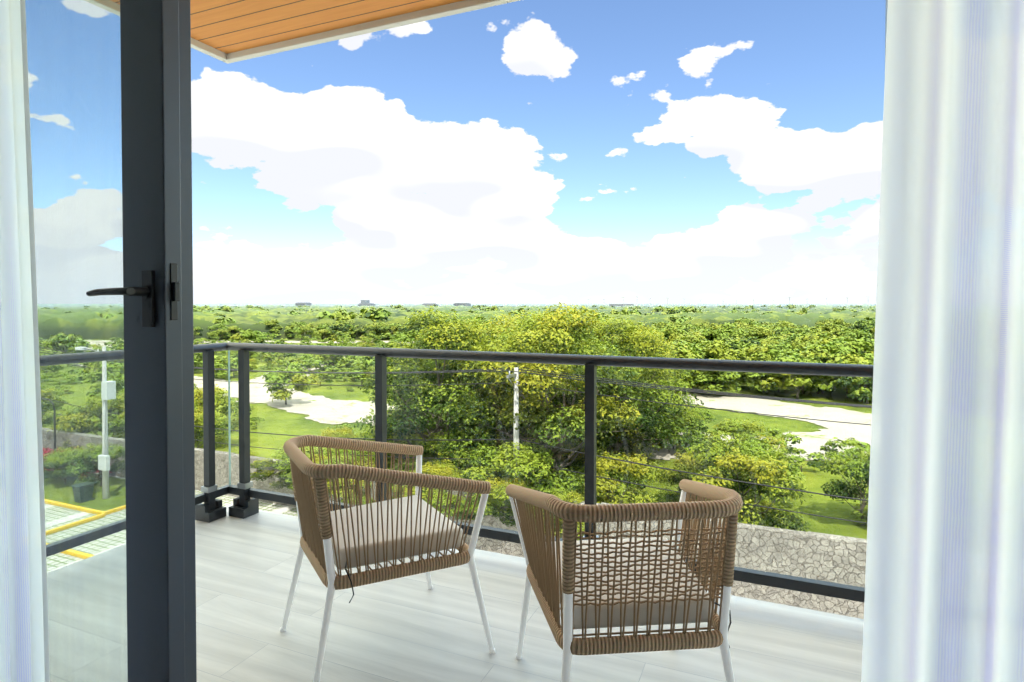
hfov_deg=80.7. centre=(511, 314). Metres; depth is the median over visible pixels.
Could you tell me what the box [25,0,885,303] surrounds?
sky
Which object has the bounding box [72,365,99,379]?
meadow scrub
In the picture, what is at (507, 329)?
tree
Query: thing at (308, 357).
meadow scrub
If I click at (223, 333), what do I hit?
scrub tree
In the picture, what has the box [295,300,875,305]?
distant apartment blocks
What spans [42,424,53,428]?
meadow shrub
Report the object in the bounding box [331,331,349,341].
meadow scrub
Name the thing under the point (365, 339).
meadow scrub
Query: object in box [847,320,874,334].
scrub tree
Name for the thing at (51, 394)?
bush
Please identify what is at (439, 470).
bush
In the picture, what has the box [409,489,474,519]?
bush
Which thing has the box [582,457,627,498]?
bush
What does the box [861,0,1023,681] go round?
curtain
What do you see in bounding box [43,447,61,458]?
bougainvillea shrub
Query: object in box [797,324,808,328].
scrub tree
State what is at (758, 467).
bush
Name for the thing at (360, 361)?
meadow scrub
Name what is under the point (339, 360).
meadow tree
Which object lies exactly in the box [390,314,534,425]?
tree
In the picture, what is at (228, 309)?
tree
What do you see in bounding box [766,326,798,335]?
scrub tree
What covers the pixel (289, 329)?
scrub tree
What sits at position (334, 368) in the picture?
meadow scrub
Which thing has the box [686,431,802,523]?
bush
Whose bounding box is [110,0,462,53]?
soffit slab
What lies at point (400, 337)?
meadow tree
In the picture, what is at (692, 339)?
scrub tree
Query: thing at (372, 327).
scrub tree
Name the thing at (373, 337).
meadow scrub
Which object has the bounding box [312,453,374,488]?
bush
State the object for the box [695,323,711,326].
scrub tree
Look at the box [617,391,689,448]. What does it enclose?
tree
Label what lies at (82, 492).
wheelie bin
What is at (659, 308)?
tree
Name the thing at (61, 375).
meadow scrub
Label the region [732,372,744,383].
scrub tree
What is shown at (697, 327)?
scrub tree
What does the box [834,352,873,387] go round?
scrub tree
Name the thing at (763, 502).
bush
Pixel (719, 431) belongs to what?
yard scrub
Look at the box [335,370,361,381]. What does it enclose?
meadow scrub
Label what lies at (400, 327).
scrub tree
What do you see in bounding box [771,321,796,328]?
scrub tree
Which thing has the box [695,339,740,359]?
scrub tree
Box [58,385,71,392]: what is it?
meadow tuft
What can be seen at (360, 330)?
scrub tree
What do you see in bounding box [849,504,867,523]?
tree
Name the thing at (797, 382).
scrub tree
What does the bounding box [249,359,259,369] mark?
meadow shrub
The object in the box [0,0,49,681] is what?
curtain
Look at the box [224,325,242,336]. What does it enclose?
scrub tree
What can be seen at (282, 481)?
bush
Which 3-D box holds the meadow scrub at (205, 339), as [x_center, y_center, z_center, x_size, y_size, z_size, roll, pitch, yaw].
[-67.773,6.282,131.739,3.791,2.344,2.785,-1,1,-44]
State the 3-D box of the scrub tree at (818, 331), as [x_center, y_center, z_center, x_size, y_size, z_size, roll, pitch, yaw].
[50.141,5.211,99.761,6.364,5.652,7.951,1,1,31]
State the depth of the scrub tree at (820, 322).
155.39 m
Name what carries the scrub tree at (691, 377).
on the terrain at (279, 421)
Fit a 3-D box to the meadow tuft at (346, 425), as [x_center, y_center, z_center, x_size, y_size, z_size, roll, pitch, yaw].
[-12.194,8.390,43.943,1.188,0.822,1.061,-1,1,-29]
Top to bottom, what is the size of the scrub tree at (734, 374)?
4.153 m
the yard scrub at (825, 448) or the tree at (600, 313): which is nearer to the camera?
the yard scrub at (825, 448)
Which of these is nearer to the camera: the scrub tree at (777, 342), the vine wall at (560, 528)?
the vine wall at (560, 528)
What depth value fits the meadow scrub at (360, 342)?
127.37 m
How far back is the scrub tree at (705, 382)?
61.53 m
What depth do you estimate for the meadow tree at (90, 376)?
56.89 m
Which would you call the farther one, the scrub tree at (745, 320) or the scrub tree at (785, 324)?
the scrub tree at (745, 320)
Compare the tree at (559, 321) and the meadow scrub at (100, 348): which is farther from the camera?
the meadow scrub at (100, 348)
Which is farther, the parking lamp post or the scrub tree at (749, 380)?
the scrub tree at (749, 380)
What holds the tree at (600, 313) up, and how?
on the forest canopy
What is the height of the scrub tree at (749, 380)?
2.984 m
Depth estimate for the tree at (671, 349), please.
38.50 m
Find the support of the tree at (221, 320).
on the forest canopy
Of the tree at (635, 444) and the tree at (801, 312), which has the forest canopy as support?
the tree at (801, 312)
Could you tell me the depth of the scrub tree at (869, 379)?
57.42 m
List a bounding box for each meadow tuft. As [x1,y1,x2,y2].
[53,380,65,387]
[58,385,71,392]
[250,417,264,428]
[336,424,353,432]
[624,475,647,489]
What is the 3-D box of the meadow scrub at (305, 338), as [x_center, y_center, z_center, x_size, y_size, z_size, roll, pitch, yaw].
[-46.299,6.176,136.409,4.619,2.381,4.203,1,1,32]
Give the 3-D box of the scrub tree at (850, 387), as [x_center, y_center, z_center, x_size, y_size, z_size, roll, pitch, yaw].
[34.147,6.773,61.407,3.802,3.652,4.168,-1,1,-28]
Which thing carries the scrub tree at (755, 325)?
on the terrain at (279, 421)
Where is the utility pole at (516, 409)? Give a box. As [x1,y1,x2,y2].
[506,367,525,479]
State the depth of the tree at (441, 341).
29.04 m
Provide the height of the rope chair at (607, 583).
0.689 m
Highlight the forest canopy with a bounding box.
[37,304,875,339]
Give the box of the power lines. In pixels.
[39,347,871,523]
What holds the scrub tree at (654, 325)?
on the terrain at (279, 421)
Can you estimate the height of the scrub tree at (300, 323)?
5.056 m
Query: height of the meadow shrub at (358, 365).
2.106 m
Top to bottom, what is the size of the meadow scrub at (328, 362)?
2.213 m
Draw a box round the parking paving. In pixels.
[45,473,297,572]
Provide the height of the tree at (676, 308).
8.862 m
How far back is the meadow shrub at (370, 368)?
68.67 m
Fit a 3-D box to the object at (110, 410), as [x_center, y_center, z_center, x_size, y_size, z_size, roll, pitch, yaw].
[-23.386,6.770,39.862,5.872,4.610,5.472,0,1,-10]
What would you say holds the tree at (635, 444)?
on the terrain at (279, 421)
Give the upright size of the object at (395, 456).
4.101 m
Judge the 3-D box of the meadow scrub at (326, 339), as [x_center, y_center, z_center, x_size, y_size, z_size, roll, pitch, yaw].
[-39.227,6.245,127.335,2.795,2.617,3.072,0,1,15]
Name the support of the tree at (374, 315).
on the forest canopy
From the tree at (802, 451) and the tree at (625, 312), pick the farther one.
the tree at (625, 312)
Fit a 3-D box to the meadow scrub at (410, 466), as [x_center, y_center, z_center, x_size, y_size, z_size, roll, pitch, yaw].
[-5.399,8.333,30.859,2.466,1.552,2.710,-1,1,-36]
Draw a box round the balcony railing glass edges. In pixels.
[228,350,230,484]
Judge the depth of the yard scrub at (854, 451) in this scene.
35.14 m
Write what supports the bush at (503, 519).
attached to the boundary stone wall at (839, 559)
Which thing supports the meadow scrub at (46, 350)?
on the terrain at (279, 421)
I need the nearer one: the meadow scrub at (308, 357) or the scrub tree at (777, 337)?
the meadow scrub at (308, 357)
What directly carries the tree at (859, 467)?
on the terrain at (279, 421)
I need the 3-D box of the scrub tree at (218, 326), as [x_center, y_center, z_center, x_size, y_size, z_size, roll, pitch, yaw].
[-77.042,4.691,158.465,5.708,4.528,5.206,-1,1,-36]
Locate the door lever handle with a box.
[86,263,179,326]
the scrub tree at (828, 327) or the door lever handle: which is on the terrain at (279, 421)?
the scrub tree at (828, 327)
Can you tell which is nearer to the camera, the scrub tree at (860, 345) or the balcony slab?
the balcony slab
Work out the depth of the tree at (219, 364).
75.08 m
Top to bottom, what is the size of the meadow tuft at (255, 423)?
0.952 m
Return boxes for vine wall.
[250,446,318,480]
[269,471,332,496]
[289,453,343,487]
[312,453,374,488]
[327,463,360,492]
[328,479,373,503]
[342,492,374,504]
[389,470,426,499]
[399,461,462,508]
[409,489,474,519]
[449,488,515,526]
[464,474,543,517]
[479,490,510,514]
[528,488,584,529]
[536,518,596,540]
[547,515,562,533]
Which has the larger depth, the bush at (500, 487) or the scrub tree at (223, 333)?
the scrub tree at (223, 333)
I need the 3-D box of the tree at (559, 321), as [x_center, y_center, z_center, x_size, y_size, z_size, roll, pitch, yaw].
[1.778,4.349,28.874,9.022,9.862,10.122,0,1,14]
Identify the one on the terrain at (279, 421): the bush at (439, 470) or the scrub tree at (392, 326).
the scrub tree at (392, 326)
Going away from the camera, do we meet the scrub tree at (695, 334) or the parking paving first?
the parking paving
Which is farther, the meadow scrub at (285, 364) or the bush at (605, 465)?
the meadow scrub at (285, 364)
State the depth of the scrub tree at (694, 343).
75.43 m
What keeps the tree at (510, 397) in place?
on the terrain at (279, 421)
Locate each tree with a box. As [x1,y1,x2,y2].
[39,332,89,355]
[81,361,123,398]
[103,312,123,318]
[193,326,203,339]
[194,343,202,366]
[195,305,210,309]
[207,323,227,336]
[209,329,229,340]
[212,317,235,324]
[216,306,233,311]
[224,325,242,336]
[228,329,267,355]
[261,319,280,328]
[262,366,310,403]
[270,326,282,335]
[284,324,302,336]
[287,310,301,314]
[290,321,306,325]
[292,325,312,340]
[310,324,330,336]
[313,329,334,338]
[314,343,348,370]
[317,309,355,320]
[329,321,350,333]
[331,324,355,334]
[351,327,365,337]
[354,306,538,471]
[357,308,391,321]
[362,323,387,339]
[374,323,387,339]
[384,323,400,335]
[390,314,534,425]
[392,329,426,348]
[396,323,423,337]
[427,345,582,483]
[431,319,495,395]
[450,302,643,487]
[457,306,643,468]
[474,314,496,321]
[485,305,499,310]
[509,308,526,313]
[514,314,623,440]
[540,314,708,455]
[581,331,689,444]
[585,313,611,323]
[587,309,604,315]
[612,308,641,314]
[617,391,689,448]
[621,322,655,335]
[645,327,681,342]
[650,322,668,328]
[651,305,667,311]
[654,322,677,329]
[658,309,678,314]
[661,343,703,387]
[661,370,692,388]
[662,342,688,349]
[663,326,692,341]
[664,307,685,312]
[669,315,688,321]
[670,321,686,325]
[670,343,705,358]
[674,340,705,351]
[675,317,693,321]
[676,334,705,342]
[676,358,741,394]
[678,325,698,332]
[679,306,696,312]
[680,331,704,339]
[685,324,703,329]
[691,370,737,392]
[693,327,728,340]
[694,370,737,391]
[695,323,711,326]
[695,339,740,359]
[705,348,754,382]
[708,322,748,336]
[722,335,760,356]
[727,340,757,350]
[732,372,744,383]
[735,318,756,324]
[741,326,775,340]
[741,342,784,360]
[742,326,767,338]
[743,372,779,391]
[744,359,795,392]
[745,323,774,329]
[752,338,775,344]
[754,320,776,325]
[758,356,830,398]
[760,334,789,341]
[760,344,782,357]
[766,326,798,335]
[769,339,781,344]
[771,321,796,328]
[773,350,829,393]
[775,351,805,388]
[778,339,812,349]
[783,349,796,355]
[786,304,795,308]
[786,332,811,342]
[787,309,806,314]
[792,327,813,334]
[795,333,829,342]
[796,343,857,393]
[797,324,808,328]
[797,374,831,393]
[803,333,871,351]
[808,328,836,337]
[812,355,871,397]
[815,319,831,324]
[818,322,851,336]
[825,318,852,326]
[825,336,874,387]
[826,353,860,393]
[833,362,872,403]
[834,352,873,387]
[839,327,871,338]
[843,383,862,392]
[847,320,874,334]
[850,377,872,398]
[863,317,874,321]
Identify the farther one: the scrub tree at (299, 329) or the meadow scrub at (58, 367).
the scrub tree at (299, 329)
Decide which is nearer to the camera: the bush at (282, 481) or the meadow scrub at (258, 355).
the bush at (282, 481)
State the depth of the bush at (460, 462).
26.95 m
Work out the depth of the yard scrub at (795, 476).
28.39 m
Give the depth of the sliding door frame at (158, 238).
1.29 m
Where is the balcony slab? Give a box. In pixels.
[47,505,863,681]
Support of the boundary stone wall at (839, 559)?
on the terrain at (279, 421)
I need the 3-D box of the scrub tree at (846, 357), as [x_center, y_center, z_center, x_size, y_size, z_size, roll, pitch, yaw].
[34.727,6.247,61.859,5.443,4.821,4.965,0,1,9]
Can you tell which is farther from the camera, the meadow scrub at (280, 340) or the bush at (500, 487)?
the meadow scrub at (280, 340)
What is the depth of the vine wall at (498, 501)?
23.36 m
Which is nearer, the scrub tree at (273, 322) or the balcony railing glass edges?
the balcony railing glass edges
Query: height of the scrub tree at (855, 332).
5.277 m
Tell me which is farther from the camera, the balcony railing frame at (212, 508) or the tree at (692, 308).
the tree at (692, 308)
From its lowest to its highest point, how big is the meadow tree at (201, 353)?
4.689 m
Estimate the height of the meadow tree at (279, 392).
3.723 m
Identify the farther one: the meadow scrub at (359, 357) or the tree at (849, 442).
the meadow scrub at (359, 357)
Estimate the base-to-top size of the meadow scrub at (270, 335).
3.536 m
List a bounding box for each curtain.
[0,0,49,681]
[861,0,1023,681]
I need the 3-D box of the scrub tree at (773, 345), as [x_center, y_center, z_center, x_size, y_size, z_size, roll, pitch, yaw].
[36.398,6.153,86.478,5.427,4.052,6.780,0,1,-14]
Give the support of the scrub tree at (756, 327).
on the terrain at (279, 421)
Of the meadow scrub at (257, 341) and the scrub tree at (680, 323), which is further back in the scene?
the scrub tree at (680, 323)
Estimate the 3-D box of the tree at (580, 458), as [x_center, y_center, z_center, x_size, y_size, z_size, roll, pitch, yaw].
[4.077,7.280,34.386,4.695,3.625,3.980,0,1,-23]
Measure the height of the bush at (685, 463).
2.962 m
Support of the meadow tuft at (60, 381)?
on the terrain at (279, 421)
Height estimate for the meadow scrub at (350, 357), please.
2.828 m
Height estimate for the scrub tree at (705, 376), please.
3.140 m
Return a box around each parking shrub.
[43,447,86,477]
[43,447,95,484]
[64,443,124,486]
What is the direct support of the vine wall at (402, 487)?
attached to the boundary stone wall at (839, 559)
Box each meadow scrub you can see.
[41,349,52,367]
[42,365,63,374]
[44,373,76,382]
[66,361,98,374]
[71,341,103,352]
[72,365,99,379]
[87,347,110,361]
[95,359,122,371]
[104,337,123,349]
[193,338,203,343]
[194,338,210,344]
[194,357,202,370]
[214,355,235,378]
[216,359,237,378]
[226,350,237,358]
[249,340,272,355]
[253,352,267,361]
[261,332,275,343]
[262,352,297,364]
[270,338,296,344]
[271,352,285,361]
[273,359,299,372]
[291,355,323,368]
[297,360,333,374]
[301,336,316,344]
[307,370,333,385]
[317,338,333,343]
[319,357,353,370]
[325,364,349,377]
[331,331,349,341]
[332,355,356,363]
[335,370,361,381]
[337,338,346,344]
[340,356,365,364]
[341,369,374,386]
[346,337,355,344]
[347,356,387,377]
[351,359,366,363]
[353,341,366,346]
[359,333,378,343]
[359,337,371,345]
[376,342,395,357]
[378,332,396,343]
[387,462,415,471]
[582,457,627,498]
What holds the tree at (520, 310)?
on the forest canopy
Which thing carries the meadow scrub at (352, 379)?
on the terrain at (279, 421)
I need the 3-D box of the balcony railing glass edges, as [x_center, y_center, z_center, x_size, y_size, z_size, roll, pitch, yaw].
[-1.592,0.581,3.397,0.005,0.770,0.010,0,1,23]
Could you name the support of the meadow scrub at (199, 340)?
on the terrain at (279, 421)
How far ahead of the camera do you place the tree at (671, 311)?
222.69 m
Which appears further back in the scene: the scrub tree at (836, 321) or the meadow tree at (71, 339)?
the scrub tree at (836, 321)
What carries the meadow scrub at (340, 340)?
on the terrain at (279, 421)
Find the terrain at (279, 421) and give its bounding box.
[40,340,871,538]
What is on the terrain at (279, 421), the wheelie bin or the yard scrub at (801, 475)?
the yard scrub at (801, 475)
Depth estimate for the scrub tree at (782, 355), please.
67.23 m
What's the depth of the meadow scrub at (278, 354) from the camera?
96.57 m
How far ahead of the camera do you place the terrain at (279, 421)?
46.79 m
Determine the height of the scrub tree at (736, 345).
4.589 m
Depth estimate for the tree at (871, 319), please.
171.72 m
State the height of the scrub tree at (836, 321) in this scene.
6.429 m
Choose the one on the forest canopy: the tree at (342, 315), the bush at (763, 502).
the tree at (342, 315)
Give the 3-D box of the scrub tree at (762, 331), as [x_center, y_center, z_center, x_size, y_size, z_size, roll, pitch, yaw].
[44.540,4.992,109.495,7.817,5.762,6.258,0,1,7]
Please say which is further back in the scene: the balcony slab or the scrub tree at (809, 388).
the scrub tree at (809, 388)
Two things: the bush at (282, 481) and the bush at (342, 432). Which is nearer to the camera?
the bush at (282, 481)
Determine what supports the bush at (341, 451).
on the terrain at (279, 421)
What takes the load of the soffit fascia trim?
attached to the facade wall
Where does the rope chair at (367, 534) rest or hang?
on the balcony slab
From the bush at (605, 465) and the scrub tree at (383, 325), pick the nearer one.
the bush at (605, 465)
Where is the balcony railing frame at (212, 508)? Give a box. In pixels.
[39,342,873,601]
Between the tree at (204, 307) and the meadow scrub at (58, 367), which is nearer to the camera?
the meadow scrub at (58, 367)
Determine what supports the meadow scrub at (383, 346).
on the terrain at (279, 421)
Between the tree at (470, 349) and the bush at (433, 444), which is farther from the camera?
the tree at (470, 349)
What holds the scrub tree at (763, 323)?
on the terrain at (279, 421)
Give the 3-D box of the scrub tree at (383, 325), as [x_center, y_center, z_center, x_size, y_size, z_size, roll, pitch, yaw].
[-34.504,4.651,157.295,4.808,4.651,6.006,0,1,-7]
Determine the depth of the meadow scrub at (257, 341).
107.10 m
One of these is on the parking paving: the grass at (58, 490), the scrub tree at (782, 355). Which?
the grass at (58, 490)
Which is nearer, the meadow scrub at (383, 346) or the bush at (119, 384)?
the bush at (119, 384)
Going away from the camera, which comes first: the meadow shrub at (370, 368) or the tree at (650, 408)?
the tree at (650, 408)
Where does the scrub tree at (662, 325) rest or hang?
on the terrain at (279, 421)
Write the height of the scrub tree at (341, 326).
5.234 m
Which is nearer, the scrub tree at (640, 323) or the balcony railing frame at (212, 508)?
the balcony railing frame at (212, 508)
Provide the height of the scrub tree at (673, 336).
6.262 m
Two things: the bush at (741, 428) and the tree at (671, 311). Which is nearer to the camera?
the bush at (741, 428)
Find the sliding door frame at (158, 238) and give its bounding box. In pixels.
[120,0,887,681]
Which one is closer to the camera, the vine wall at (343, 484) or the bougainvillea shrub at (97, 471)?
the vine wall at (343, 484)
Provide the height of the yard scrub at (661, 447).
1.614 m
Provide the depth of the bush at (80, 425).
35.91 m
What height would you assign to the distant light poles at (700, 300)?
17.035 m
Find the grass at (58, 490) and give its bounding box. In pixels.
[44,465,125,510]
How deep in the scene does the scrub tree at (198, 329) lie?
154.62 m
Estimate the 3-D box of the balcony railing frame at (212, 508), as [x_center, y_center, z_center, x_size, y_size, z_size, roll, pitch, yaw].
[0.578,0.660,1.683,5.426,0.942,1.486,0,1,23]
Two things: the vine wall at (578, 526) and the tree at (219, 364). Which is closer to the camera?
the vine wall at (578, 526)
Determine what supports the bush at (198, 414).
on the terrain at (279, 421)
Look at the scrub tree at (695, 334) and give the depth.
101.82 m
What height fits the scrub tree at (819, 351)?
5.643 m
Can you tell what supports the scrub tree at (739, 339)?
on the terrain at (279, 421)
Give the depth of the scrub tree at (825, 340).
71.45 m
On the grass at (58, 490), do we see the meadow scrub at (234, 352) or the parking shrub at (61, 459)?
the parking shrub at (61, 459)
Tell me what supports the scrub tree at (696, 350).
on the terrain at (279, 421)
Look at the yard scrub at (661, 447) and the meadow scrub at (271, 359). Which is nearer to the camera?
the yard scrub at (661, 447)
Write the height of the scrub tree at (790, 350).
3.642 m
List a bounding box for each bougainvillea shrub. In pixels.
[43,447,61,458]
[79,462,114,478]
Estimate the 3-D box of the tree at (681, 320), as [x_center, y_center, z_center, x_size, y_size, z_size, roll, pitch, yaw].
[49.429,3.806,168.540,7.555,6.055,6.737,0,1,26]
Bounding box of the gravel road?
[58,340,871,460]
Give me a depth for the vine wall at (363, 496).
26.01 m
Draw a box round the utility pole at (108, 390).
[75,347,115,498]
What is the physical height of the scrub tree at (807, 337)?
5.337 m
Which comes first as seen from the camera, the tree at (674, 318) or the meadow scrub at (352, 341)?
the meadow scrub at (352, 341)
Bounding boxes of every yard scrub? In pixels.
[653,433,684,452]
[675,434,712,457]
[709,428,742,440]
[735,470,767,502]
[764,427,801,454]
[776,462,799,500]
[781,471,805,494]
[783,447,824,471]
[813,445,838,464]
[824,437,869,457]
[843,445,869,458]
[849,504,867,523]
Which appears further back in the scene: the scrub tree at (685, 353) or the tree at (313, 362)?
the tree at (313, 362)
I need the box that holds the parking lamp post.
[41,397,55,471]
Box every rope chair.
[280,435,494,681]
[506,479,742,681]
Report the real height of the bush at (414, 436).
3.634 m
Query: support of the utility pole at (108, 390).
on the grass at (58, 490)
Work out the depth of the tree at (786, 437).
35.72 m
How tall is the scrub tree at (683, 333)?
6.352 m
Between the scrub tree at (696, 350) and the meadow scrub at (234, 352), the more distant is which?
the meadow scrub at (234, 352)
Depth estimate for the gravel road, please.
53.07 m
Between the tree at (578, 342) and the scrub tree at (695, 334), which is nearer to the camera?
the tree at (578, 342)
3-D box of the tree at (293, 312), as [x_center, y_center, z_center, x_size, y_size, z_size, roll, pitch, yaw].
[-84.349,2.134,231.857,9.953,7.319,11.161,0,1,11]
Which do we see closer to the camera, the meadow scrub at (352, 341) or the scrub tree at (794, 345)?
the scrub tree at (794, 345)
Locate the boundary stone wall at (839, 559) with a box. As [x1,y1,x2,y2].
[42,427,866,618]
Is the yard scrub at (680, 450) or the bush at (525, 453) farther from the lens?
the yard scrub at (680, 450)
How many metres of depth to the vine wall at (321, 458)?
28.11 m
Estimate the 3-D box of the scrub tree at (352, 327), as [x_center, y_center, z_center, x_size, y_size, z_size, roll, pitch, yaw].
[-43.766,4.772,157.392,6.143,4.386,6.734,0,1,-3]
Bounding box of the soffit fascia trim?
[84,0,519,63]
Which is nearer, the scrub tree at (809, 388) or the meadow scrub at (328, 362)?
the scrub tree at (809, 388)
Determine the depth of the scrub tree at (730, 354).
68.08 m
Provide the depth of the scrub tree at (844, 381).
55.38 m
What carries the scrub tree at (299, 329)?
on the terrain at (279, 421)
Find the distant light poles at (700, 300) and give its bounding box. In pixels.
[588,296,847,306]
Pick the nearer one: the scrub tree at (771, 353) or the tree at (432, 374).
the tree at (432, 374)
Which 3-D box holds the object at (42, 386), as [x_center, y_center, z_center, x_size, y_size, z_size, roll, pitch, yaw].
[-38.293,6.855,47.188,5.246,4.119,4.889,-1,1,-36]
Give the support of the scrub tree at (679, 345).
on the terrain at (279, 421)
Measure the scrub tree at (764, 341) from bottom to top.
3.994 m
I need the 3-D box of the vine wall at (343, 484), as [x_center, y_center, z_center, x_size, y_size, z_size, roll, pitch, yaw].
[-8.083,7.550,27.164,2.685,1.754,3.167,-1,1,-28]
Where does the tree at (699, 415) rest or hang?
on the terrain at (279, 421)
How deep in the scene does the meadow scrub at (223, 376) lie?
75.76 m
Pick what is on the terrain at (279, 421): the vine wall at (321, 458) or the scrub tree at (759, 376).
the scrub tree at (759, 376)
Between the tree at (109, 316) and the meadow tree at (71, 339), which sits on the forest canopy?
the tree at (109, 316)
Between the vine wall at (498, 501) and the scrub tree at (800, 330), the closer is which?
the vine wall at (498, 501)
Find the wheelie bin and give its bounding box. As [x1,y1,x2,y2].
[72,481,95,502]
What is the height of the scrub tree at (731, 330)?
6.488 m
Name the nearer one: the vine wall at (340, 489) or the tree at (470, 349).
the vine wall at (340, 489)
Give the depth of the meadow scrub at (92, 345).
107.86 m
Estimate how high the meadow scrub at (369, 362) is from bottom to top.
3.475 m
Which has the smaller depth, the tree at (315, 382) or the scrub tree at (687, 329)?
the tree at (315, 382)
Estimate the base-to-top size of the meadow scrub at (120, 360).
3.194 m
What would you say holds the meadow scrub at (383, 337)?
on the terrain at (279, 421)
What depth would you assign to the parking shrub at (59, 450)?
32.43 m
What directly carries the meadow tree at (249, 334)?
on the terrain at (279, 421)
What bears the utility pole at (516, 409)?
on the terrain at (279, 421)
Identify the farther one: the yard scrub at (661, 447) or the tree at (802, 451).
the yard scrub at (661, 447)
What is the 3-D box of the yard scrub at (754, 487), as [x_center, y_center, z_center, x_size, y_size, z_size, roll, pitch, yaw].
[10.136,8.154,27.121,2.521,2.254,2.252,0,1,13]
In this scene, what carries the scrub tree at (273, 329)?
on the terrain at (279, 421)
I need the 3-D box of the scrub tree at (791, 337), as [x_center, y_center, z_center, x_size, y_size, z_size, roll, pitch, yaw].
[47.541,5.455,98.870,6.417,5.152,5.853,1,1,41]
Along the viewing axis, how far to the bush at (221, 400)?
39.00 m
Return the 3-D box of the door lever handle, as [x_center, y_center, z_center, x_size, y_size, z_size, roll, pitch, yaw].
[-0.804,-0.039,1.252,0.198,0.135,0.070,0,1,2]
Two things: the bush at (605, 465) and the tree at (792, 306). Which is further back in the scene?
the tree at (792, 306)
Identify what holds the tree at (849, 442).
on the terrain at (279, 421)
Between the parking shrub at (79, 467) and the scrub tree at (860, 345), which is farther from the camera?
the scrub tree at (860, 345)
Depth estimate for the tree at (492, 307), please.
387.64 m
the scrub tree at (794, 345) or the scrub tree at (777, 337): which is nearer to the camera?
the scrub tree at (794, 345)
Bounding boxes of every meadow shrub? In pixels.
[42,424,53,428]
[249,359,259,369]
[348,363,367,378]
[360,365,374,380]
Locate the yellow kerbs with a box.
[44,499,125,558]
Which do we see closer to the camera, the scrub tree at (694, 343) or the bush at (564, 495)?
the bush at (564, 495)
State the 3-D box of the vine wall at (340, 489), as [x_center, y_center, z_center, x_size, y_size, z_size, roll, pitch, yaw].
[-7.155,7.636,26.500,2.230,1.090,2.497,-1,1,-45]
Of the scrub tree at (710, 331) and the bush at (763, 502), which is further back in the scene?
the scrub tree at (710, 331)
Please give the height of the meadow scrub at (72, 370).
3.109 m
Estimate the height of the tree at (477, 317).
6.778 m
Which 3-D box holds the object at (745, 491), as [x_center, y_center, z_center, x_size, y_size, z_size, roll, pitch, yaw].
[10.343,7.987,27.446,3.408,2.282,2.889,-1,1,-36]
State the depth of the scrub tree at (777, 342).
101.72 m
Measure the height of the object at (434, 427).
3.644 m
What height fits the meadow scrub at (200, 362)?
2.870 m
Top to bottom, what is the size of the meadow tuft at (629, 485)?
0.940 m
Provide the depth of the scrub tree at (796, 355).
63.02 m
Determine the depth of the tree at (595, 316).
161.33 m
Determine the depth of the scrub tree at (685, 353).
64.77 m
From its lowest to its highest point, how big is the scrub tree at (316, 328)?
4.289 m

